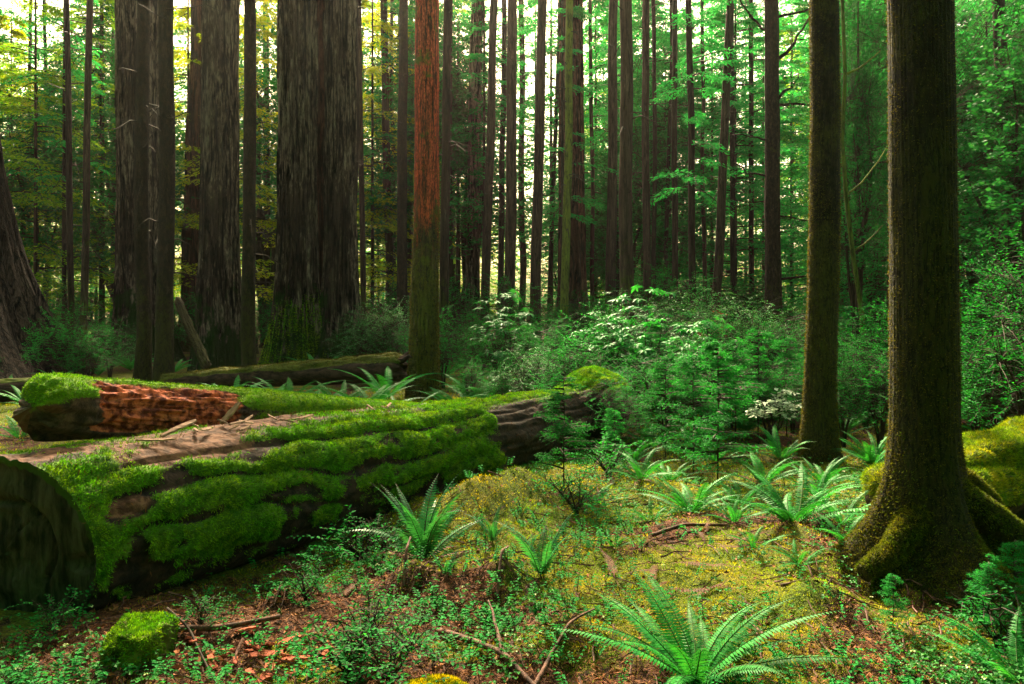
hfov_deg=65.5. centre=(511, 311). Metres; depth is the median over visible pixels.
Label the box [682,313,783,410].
huckleberry shrub
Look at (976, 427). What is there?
leafy shrub
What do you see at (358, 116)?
conifer tree
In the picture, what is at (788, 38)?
leafy conifer
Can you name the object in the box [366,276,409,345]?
leafy shrub
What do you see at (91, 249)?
leafy conifer
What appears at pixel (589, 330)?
rhododendron
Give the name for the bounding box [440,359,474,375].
fern
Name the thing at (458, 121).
maple tree
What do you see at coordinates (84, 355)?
leafy shrub
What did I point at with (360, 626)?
leafy plant
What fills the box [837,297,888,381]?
leafy shrub
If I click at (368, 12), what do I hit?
leafy conifer
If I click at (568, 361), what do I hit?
leafy shrub
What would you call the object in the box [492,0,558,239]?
airy conifer
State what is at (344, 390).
fern
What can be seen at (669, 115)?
conifer tree
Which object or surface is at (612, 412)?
conifer seedling
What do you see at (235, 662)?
wood chip
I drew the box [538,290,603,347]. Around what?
leafy shrub
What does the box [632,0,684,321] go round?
conifer tree
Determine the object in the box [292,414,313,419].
wood chip
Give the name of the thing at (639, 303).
leafy shrub
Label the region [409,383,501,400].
fern
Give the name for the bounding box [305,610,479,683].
leafy plant
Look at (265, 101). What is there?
maple tree
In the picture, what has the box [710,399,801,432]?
fern
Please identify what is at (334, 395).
fern
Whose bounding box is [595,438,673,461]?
fern
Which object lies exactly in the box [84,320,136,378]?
leafy shrub
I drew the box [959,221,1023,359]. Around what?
leafy shrub
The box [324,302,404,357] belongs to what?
huckleberry shrub
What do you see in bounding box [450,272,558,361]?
leafy shrub
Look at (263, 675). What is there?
wood chip
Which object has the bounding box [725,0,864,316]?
leafy conifer
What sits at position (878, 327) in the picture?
leafy shrub
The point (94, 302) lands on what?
leafy shrub
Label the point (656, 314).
huckleberry shrub
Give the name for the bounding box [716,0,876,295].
leafy conifer
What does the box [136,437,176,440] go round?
wood chip
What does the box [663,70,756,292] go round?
leafy conifer
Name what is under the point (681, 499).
fern
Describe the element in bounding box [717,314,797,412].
leafy shrub
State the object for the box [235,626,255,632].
wood chip
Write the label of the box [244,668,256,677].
wood chip
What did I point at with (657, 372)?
conifer seedling
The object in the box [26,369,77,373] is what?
fern
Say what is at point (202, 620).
leafy plant
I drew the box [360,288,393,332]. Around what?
leafy shrub
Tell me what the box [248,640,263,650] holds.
wood chip
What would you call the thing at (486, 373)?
fern
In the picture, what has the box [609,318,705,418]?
rhododendron
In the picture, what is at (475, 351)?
leafy shrub
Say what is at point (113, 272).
conifer tree
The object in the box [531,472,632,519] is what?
leafy plant
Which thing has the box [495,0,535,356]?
conifer tree
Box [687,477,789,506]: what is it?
fern
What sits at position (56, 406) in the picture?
rotten log
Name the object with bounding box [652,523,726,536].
fallen branch
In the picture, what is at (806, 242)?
maple tree
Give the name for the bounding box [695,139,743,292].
leafy conifer
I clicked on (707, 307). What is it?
huckleberry shrub
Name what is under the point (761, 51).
leafy conifer
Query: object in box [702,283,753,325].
leafy shrub
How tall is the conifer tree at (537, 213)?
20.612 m
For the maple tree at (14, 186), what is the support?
on the ground
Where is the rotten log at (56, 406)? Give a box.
[12,372,419,441]
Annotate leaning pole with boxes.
[174,297,210,369]
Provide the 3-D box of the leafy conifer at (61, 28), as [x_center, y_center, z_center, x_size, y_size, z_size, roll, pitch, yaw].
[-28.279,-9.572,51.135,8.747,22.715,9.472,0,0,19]
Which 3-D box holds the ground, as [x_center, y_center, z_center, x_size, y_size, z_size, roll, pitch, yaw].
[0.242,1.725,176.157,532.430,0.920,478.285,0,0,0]
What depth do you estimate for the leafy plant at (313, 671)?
3.57 m
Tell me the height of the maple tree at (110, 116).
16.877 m
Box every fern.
[0,384,21,401]
[0,414,26,438]
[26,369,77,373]
[74,362,117,375]
[116,357,134,370]
[152,358,193,371]
[203,376,272,387]
[234,377,347,392]
[271,387,349,395]
[278,354,351,360]
[290,380,380,398]
[302,624,340,640]
[315,380,430,400]
[335,366,444,399]
[336,469,487,559]
[391,389,450,402]
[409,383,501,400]
[426,373,519,398]
[431,549,458,574]
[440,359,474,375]
[446,372,522,391]
[455,359,514,378]
[462,502,508,546]
[495,511,577,595]
[544,564,875,683]
[570,483,630,503]
[591,450,643,472]
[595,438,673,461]
[602,448,691,490]
[606,529,635,548]
[621,424,701,448]
[622,498,672,524]
[626,395,662,429]
[626,471,745,515]
[633,460,711,480]
[639,403,685,421]
[641,405,766,441]
[654,427,739,448]
[679,435,750,461]
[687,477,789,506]
[695,496,768,524]
[699,462,868,535]
[705,453,819,484]
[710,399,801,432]
[726,525,796,549]
[745,421,823,460]
[757,539,828,571]
[766,462,863,497]
[778,453,859,485]
[790,408,886,433]
[791,482,870,526]
[804,511,864,540]
[830,430,887,464]
[833,458,869,482]
[916,603,1023,683]
[961,413,1017,430]
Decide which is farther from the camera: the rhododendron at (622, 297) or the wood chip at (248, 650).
the rhododendron at (622, 297)
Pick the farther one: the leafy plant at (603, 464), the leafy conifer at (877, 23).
the leafy conifer at (877, 23)
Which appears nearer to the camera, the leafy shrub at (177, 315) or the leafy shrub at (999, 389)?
the leafy shrub at (999, 389)
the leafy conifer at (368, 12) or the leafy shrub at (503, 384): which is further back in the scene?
the leafy conifer at (368, 12)
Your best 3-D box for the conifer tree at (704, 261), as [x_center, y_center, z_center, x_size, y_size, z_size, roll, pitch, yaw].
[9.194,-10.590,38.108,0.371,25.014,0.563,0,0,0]
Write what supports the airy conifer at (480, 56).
on the ground
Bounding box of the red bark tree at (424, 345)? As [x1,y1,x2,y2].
[404,0,441,399]
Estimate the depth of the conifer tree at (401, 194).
27.89 m
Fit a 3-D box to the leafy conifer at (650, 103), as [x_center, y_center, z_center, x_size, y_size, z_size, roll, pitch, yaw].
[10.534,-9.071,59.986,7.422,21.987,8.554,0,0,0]
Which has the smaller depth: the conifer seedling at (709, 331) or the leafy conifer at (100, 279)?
the conifer seedling at (709, 331)
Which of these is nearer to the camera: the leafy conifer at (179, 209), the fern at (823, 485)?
the fern at (823, 485)
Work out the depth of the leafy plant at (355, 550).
5.43 m
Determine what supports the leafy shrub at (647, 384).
on the ground
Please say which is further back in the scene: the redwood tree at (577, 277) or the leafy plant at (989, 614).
the redwood tree at (577, 277)
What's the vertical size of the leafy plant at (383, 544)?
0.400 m
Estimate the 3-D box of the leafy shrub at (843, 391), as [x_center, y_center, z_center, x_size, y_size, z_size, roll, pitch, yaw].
[4.051,1.043,9.971,1.420,1.404,1.505,0,0,6]
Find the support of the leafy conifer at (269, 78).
on the ground
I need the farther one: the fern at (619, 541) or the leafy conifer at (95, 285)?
the leafy conifer at (95, 285)
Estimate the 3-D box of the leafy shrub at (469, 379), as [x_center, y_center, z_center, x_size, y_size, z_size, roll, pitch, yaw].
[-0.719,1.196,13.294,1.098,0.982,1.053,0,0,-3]
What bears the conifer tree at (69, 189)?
on the ground
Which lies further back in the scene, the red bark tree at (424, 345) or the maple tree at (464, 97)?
the maple tree at (464, 97)
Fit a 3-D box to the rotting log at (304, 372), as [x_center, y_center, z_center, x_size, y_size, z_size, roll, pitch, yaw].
[-4.774,1.251,16.432,6.362,1.025,0.707,0,0,18]
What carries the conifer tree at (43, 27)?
on the ground
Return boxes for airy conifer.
[439,0,498,254]
[440,0,534,347]
[453,5,518,218]
[454,0,547,240]
[491,4,557,232]
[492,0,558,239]
[516,0,632,286]
[517,0,606,306]
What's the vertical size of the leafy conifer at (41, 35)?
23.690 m
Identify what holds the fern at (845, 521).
on the ground
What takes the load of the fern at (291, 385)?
on the ground
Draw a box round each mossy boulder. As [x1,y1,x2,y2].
[97,610,179,672]
[403,673,469,683]
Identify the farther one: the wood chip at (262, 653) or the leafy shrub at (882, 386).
the leafy shrub at (882, 386)
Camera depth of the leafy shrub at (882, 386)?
9.68 m
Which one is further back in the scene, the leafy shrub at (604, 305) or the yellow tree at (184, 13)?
the yellow tree at (184, 13)
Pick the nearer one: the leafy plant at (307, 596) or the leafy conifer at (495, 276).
the leafy plant at (307, 596)
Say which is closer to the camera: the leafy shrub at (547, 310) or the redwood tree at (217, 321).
the redwood tree at (217, 321)
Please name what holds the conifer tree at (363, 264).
on the ground
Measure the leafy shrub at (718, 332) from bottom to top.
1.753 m
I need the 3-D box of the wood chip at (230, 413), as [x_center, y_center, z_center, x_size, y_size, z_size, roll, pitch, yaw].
[-2.046,0.736,5.783,0.063,0.200,0.030,22,-22,36]
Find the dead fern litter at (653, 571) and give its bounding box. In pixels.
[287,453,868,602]
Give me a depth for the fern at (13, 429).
10.77 m
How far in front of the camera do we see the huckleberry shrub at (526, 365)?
12.90 m
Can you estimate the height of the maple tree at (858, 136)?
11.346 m
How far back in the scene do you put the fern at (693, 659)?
3.67 m
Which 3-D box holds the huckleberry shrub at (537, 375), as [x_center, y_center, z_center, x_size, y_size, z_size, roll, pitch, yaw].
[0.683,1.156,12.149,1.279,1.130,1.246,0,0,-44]
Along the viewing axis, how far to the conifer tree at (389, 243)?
33.77 m
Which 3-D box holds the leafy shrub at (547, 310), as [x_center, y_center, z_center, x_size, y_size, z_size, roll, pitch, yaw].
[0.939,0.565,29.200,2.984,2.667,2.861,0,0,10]
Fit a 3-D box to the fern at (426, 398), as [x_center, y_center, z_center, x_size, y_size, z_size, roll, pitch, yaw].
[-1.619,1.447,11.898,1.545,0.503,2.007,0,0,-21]
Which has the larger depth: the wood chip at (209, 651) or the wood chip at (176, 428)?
the wood chip at (176, 428)
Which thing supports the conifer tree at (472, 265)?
on the ground
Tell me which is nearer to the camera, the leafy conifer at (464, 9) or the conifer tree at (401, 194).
the conifer tree at (401, 194)
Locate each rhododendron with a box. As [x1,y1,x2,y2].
[466,289,542,379]
[554,312,639,362]
[585,313,675,386]
[605,284,700,393]
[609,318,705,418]
[669,316,748,427]
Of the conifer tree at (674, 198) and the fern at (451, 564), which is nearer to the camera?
the fern at (451, 564)
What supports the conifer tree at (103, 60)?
on the ground
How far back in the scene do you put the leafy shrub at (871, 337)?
12.86 m
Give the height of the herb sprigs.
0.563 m
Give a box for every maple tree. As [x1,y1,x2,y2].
[0,34,115,303]
[2,0,265,300]
[173,0,382,347]
[239,74,396,277]
[357,0,532,273]
[357,0,603,348]
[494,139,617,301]
[516,73,697,311]
[557,1,760,294]
[779,0,888,345]
[782,40,883,346]
[798,0,886,331]
[840,0,1023,319]
[861,0,1023,306]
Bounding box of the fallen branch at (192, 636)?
[166,607,217,683]
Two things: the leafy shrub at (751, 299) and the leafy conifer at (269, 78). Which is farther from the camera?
the leafy conifer at (269, 78)
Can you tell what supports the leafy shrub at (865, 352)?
on the ground
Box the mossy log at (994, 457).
[858,415,1023,519]
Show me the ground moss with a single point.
(788, 589)
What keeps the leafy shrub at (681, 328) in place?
on the ground
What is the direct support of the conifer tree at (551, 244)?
on the ground
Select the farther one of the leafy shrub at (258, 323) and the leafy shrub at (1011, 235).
the leafy shrub at (258, 323)
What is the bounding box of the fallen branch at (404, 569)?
[402,536,410,591]
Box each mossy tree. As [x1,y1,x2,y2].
[796,0,843,465]
[826,0,1023,649]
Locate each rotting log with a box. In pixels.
[0,377,31,402]
[158,351,412,387]
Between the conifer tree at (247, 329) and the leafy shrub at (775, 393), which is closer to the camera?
the leafy shrub at (775, 393)
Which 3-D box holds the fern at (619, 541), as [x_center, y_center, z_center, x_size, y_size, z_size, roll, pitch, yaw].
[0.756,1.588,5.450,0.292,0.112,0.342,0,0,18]
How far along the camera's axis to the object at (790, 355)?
10.70 m
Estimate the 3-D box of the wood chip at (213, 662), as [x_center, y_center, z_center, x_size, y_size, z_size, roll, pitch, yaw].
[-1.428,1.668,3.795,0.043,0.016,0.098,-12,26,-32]
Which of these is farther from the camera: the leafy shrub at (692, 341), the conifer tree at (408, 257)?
the conifer tree at (408, 257)
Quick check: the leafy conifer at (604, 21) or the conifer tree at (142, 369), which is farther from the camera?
the leafy conifer at (604, 21)
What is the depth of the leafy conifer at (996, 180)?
49.16 m
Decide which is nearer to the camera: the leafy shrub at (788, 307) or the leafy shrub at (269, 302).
the leafy shrub at (788, 307)
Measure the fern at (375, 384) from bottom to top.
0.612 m
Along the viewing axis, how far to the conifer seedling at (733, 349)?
9.31 m
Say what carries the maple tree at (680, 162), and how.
on the ground
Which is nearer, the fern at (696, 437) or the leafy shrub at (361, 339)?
the fern at (696, 437)
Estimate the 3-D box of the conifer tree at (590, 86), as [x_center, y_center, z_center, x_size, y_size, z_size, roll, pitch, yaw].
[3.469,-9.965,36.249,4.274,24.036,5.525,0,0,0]
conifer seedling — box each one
[529,372,604,485]
[594,406,633,455]
[624,353,696,456]
[625,320,665,403]
[653,353,733,473]
[667,339,775,479]
[685,319,731,407]
[698,338,768,451]
[730,326,798,443]
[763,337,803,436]
[877,573,914,628]
[958,552,1017,637]
[993,536,1023,605]
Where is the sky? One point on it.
(4, 3)
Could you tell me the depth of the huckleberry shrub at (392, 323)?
19.75 m
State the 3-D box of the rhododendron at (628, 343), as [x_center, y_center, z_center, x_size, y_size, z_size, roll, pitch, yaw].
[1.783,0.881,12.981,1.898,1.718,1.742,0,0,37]
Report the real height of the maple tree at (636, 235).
13.261 m
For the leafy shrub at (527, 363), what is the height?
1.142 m
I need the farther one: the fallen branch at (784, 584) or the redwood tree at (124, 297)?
the redwood tree at (124, 297)
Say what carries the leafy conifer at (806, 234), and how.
on the ground
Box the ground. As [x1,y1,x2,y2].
[0,315,1023,683]
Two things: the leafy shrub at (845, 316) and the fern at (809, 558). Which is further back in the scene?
the leafy shrub at (845, 316)
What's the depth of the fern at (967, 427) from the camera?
10.73 m
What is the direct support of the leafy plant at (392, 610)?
on the ground
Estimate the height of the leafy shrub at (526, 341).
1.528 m
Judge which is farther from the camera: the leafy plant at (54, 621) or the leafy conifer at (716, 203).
the leafy conifer at (716, 203)
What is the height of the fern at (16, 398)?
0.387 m
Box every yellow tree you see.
[0,9,81,309]
[110,0,268,292]
[174,0,277,353]
[357,0,451,308]
[357,0,462,297]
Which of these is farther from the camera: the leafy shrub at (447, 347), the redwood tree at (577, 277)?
the redwood tree at (577, 277)
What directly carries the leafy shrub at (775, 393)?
on the ground
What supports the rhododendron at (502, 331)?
on the ground
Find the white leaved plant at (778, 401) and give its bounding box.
[745,388,801,446]
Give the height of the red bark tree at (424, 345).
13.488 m
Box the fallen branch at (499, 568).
[496,546,508,599]
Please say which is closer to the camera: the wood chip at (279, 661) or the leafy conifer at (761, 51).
the wood chip at (279, 661)
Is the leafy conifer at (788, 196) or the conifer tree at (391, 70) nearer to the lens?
the conifer tree at (391, 70)
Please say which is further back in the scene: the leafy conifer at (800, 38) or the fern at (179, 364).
the leafy conifer at (800, 38)
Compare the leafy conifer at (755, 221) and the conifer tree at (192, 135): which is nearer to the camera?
the conifer tree at (192, 135)
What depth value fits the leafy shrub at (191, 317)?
27.10 m
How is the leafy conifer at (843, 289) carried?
on the ground
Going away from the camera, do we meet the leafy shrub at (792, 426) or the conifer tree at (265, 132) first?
the leafy shrub at (792, 426)
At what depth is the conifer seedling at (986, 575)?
4.08 m
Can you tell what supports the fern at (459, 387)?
on the ground
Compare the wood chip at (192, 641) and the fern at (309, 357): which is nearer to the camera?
the wood chip at (192, 641)
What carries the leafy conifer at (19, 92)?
on the ground
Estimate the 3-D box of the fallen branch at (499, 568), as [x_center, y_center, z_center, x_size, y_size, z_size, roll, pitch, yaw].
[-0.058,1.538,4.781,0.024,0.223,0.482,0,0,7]
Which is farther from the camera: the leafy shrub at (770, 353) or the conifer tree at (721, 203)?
the conifer tree at (721, 203)
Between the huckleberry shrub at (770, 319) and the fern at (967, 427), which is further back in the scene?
the huckleberry shrub at (770, 319)
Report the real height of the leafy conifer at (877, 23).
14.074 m
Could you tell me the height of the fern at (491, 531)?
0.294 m
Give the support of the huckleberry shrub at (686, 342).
on the ground
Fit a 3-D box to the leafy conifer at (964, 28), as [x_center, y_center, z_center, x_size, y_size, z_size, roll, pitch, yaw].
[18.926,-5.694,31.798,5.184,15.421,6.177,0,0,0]
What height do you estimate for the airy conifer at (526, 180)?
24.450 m
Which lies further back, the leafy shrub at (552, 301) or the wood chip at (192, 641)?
the leafy shrub at (552, 301)
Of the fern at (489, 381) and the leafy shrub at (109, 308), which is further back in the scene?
the leafy shrub at (109, 308)
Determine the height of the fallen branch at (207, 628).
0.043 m
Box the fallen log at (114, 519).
[0,365,630,614]
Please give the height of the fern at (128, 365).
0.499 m
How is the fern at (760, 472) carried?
on the ground
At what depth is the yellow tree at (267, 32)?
31.84 m
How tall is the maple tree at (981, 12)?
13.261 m
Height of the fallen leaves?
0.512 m
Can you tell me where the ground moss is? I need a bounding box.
[0,389,1014,683]
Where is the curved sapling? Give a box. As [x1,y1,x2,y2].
[804,0,885,351]
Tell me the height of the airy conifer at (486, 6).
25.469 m
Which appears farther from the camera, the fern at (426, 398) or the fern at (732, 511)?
the fern at (426, 398)
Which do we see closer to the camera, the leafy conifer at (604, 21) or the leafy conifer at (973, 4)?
the leafy conifer at (973, 4)
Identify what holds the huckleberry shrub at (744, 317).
on the ground
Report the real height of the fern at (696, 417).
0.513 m
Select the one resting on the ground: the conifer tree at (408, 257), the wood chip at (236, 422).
the conifer tree at (408, 257)
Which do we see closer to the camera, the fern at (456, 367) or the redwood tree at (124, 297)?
the fern at (456, 367)
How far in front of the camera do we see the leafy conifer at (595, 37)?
41.65 m
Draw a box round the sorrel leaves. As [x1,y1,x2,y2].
[0,418,1023,683]
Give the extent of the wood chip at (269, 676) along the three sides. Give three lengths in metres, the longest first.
0.139 x 0.053 x 0.023 m
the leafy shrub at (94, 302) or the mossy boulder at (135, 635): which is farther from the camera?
the leafy shrub at (94, 302)
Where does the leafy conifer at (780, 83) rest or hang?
on the ground
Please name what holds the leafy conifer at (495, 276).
on the ground
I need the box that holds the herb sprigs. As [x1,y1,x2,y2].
[0,422,1015,683]
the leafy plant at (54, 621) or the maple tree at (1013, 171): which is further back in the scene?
the maple tree at (1013, 171)
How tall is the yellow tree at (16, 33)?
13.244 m
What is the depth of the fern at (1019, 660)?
3.73 m
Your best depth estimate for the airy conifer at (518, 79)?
48.31 m
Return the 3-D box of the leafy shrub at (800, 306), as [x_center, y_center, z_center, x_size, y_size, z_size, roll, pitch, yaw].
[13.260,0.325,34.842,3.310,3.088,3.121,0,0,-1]
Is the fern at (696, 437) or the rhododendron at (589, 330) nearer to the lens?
the fern at (696, 437)
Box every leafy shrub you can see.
[21,302,115,373]
[39,275,106,336]
[44,277,111,339]
[46,326,121,376]
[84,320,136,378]
[91,295,112,324]
[100,293,112,325]
[174,285,195,344]
[174,296,180,328]
[255,290,272,337]
[255,297,271,346]
[333,314,400,358]
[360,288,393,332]
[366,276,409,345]
[374,323,409,382]
[398,303,494,387]
[399,268,488,352]
[439,354,496,398]
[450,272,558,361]
[450,313,515,382]
[463,323,526,377]
[475,363,531,398]
[495,322,561,390]
[499,343,553,389]
[506,291,569,345]
[511,312,587,370]
[515,334,610,391]
[526,282,595,327]
[529,305,587,354]
[535,339,630,386]
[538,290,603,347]
[541,304,643,382]
[578,296,644,346]
[583,368,655,449]
[591,275,676,318]
[601,318,667,380]
[609,339,706,444]
[612,353,671,431]
[619,263,726,326]
[645,333,751,434]
[653,275,731,320]
[653,310,716,363]
[672,333,755,427]
[685,306,756,331]
[685,351,763,427]
[690,311,745,348]
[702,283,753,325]
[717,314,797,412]
[721,276,791,325]
[724,349,802,445]
[732,316,804,390]
[748,294,806,336]
[753,354,804,433]
[762,299,864,376]
[762,347,838,425]
[782,340,888,447]
[789,288,847,326]
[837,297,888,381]
[837,298,888,410]
[837,332,888,429]
[837,342,888,448]
[838,290,886,331]
[838,298,865,331]
[838,324,872,380]
[840,363,884,423]
[846,315,888,365]
[865,246,1023,427]
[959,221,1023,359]
[960,275,1023,429]
[960,281,987,330]
[961,316,1023,428]
[961,341,1012,430]
[967,365,1023,414]
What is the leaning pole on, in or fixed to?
on the ground
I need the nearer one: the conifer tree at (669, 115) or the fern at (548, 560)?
the fern at (548, 560)
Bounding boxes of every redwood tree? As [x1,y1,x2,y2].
[0,137,99,378]
[103,0,186,363]
[187,0,240,371]
[258,0,364,364]
[554,0,588,350]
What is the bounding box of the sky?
[0,0,976,314]
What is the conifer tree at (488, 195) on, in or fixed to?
on the ground
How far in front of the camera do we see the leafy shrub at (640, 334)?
13.55 m
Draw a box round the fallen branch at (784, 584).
[780,577,861,592]
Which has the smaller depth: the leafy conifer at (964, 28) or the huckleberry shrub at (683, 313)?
the huckleberry shrub at (683, 313)
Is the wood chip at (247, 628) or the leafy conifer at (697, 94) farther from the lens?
the leafy conifer at (697, 94)
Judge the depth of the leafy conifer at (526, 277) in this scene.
84.87 m
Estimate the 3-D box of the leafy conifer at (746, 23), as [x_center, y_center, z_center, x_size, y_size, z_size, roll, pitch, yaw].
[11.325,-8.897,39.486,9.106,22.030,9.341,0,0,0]
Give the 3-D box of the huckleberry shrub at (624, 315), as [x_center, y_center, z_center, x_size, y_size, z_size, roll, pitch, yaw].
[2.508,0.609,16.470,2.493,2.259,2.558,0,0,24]
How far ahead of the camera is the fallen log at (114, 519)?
5.29 m
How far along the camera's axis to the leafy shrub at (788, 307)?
25.57 m
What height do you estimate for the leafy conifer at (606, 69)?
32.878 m
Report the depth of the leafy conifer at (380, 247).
60.47 m
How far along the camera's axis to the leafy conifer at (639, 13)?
42.15 m
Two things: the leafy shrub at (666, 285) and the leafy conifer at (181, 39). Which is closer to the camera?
the leafy shrub at (666, 285)
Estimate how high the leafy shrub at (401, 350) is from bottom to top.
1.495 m
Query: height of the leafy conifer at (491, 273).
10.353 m
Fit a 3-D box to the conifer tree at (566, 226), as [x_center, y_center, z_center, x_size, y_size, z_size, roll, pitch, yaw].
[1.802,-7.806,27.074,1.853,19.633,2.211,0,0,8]
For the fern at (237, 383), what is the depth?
15.28 m
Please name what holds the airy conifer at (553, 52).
on the ground
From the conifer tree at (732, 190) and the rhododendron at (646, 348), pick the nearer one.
the rhododendron at (646, 348)
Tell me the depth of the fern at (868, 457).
8.54 m
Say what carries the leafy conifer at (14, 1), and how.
on the ground
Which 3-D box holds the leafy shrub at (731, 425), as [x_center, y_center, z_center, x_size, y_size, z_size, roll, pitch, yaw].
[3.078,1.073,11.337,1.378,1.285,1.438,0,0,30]
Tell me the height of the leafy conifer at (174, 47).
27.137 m
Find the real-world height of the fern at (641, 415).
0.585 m
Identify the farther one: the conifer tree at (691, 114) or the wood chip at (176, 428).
the conifer tree at (691, 114)
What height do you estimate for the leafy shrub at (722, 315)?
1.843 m
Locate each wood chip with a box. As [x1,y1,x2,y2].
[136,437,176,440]
[160,419,196,437]
[166,664,182,669]
[179,641,200,660]
[185,636,202,639]
[187,639,197,643]
[193,649,215,666]
[207,654,218,669]
[219,401,240,424]
[219,648,234,651]
[229,420,244,424]
[232,656,237,664]
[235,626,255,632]
[239,425,250,430]
[243,649,253,652]
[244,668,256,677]
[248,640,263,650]
[249,650,271,657]
[256,663,275,681]
[261,642,274,645]
[261,650,283,658]
[264,658,274,679]
[274,657,287,665]
[277,640,290,650]
[278,653,293,656]
[279,633,301,645]
[281,655,309,662]
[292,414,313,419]
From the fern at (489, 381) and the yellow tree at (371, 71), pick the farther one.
the yellow tree at (371, 71)
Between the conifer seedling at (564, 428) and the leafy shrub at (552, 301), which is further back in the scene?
the leafy shrub at (552, 301)
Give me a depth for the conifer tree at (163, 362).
17.95 m
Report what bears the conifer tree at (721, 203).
on the ground
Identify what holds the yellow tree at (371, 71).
on the ground
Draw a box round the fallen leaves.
[0,425,1023,683]
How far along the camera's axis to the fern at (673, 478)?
8.09 m
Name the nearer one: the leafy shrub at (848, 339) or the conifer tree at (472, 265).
the leafy shrub at (848, 339)
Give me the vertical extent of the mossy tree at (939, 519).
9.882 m
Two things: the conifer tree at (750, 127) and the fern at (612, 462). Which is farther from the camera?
the conifer tree at (750, 127)
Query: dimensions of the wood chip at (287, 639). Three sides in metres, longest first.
0.139 x 0.048 x 0.022 m
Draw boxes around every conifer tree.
[0,0,95,301]
[0,0,114,326]
[28,0,32,260]
[29,0,115,334]
[43,0,109,336]
[70,0,121,367]
[111,5,114,305]
[113,0,178,381]
[125,0,218,381]
[176,0,201,351]
[218,0,292,366]
[262,3,266,229]
[356,0,387,207]
[357,0,442,343]
[358,0,393,320]
[379,0,414,346]
[389,0,396,305]
[407,4,412,306]
[439,0,470,374]
[449,0,452,339]
[452,1,482,353]
[463,0,515,359]
[481,0,528,344]
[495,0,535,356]
[515,0,562,349]
[518,0,526,349]
[544,0,639,319]
[547,28,558,322]
[554,0,591,339]
[591,0,641,311]
[591,0,729,306]
[611,0,663,331]
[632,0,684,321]
[633,0,681,305]
[642,0,756,318]
[649,0,701,293]
[684,0,789,309]
[686,0,806,308]
[695,0,762,318]
[700,0,706,308]
[958,0,1023,303]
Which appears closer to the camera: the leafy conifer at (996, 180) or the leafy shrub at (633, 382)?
the leafy shrub at (633, 382)
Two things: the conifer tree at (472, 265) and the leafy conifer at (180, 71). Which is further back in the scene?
the leafy conifer at (180, 71)
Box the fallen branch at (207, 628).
[177,614,280,632]
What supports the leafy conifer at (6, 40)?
on the ground
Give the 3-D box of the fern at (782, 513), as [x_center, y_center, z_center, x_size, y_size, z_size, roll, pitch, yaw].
[1.987,1.368,5.570,1.243,0.497,1.396,0,0,-45]
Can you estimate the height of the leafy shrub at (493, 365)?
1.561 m
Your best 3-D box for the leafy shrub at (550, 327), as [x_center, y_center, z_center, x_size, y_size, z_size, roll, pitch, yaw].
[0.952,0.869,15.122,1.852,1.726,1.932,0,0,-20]
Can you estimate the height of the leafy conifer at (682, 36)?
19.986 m
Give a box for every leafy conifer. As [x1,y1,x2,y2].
[0,0,54,277]
[0,0,113,310]
[0,6,81,299]
[0,62,54,299]
[2,21,109,309]
[15,0,109,300]
[27,0,180,347]
[39,16,111,335]
[48,7,186,317]
[50,86,109,328]
[173,0,242,296]
[174,2,273,307]
[174,100,186,318]
[239,4,277,290]
[357,0,396,297]
[358,1,396,313]
[366,4,490,306]
[438,0,518,294]
[453,182,497,330]
[490,236,517,309]
[492,238,519,320]
[515,229,543,307]
[516,0,659,321]
[527,178,557,311]
[542,0,695,313]
[543,22,640,310]
[546,0,652,256]
[547,0,729,317]
[590,0,742,299]
[633,45,684,273]
[634,8,741,302]
[635,7,729,306]
[638,1,798,316]
[657,0,807,315]
[658,11,748,300]
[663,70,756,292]
[695,0,804,311]
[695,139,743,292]
[699,12,806,319]
[714,98,797,295]
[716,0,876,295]
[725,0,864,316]
[726,70,806,315]
[737,2,846,320]
[743,0,886,341]
[743,93,805,303]
[779,0,1001,339]
[780,1,884,346]
[781,27,844,304]
[788,0,886,345]
[881,3,1010,304]
[955,0,1022,285]
[955,0,1023,304]
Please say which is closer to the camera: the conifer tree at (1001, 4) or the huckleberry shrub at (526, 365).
the huckleberry shrub at (526, 365)
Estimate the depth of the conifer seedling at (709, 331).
12.08 m
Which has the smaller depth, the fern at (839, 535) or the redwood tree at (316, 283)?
the fern at (839, 535)
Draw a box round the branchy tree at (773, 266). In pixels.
[731,0,809,331]
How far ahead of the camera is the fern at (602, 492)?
6.99 m
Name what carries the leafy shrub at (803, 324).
on the ground
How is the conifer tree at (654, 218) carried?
on the ground
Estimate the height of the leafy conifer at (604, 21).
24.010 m
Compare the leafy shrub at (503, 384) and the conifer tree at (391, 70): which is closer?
the leafy shrub at (503, 384)
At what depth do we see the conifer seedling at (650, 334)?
12.58 m
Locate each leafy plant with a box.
[1,583,98,643]
[164,587,236,629]
[255,551,353,606]
[278,592,443,672]
[284,615,423,683]
[287,505,420,568]
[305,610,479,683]
[317,593,427,646]
[338,512,417,559]
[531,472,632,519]
[566,427,647,479]
[926,573,1023,655]
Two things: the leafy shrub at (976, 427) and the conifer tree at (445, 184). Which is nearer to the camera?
the leafy shrub at (976, 427)
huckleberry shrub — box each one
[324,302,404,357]
[344,292,409,353]
[486,343,558,391]
[509,354,561,391]
[574,287,675,355]
[621,290,737,395]
[622,290,711,346]
[646,317,752,416]
[670,283,783,337]
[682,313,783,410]
[695,291,800,367]
[740,295,805,350]
[740,315,805,412]
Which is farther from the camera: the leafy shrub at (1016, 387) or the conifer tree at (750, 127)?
the conifer tree at (750, 127)
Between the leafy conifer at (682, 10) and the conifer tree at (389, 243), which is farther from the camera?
the leafy conifer at (682, 10)

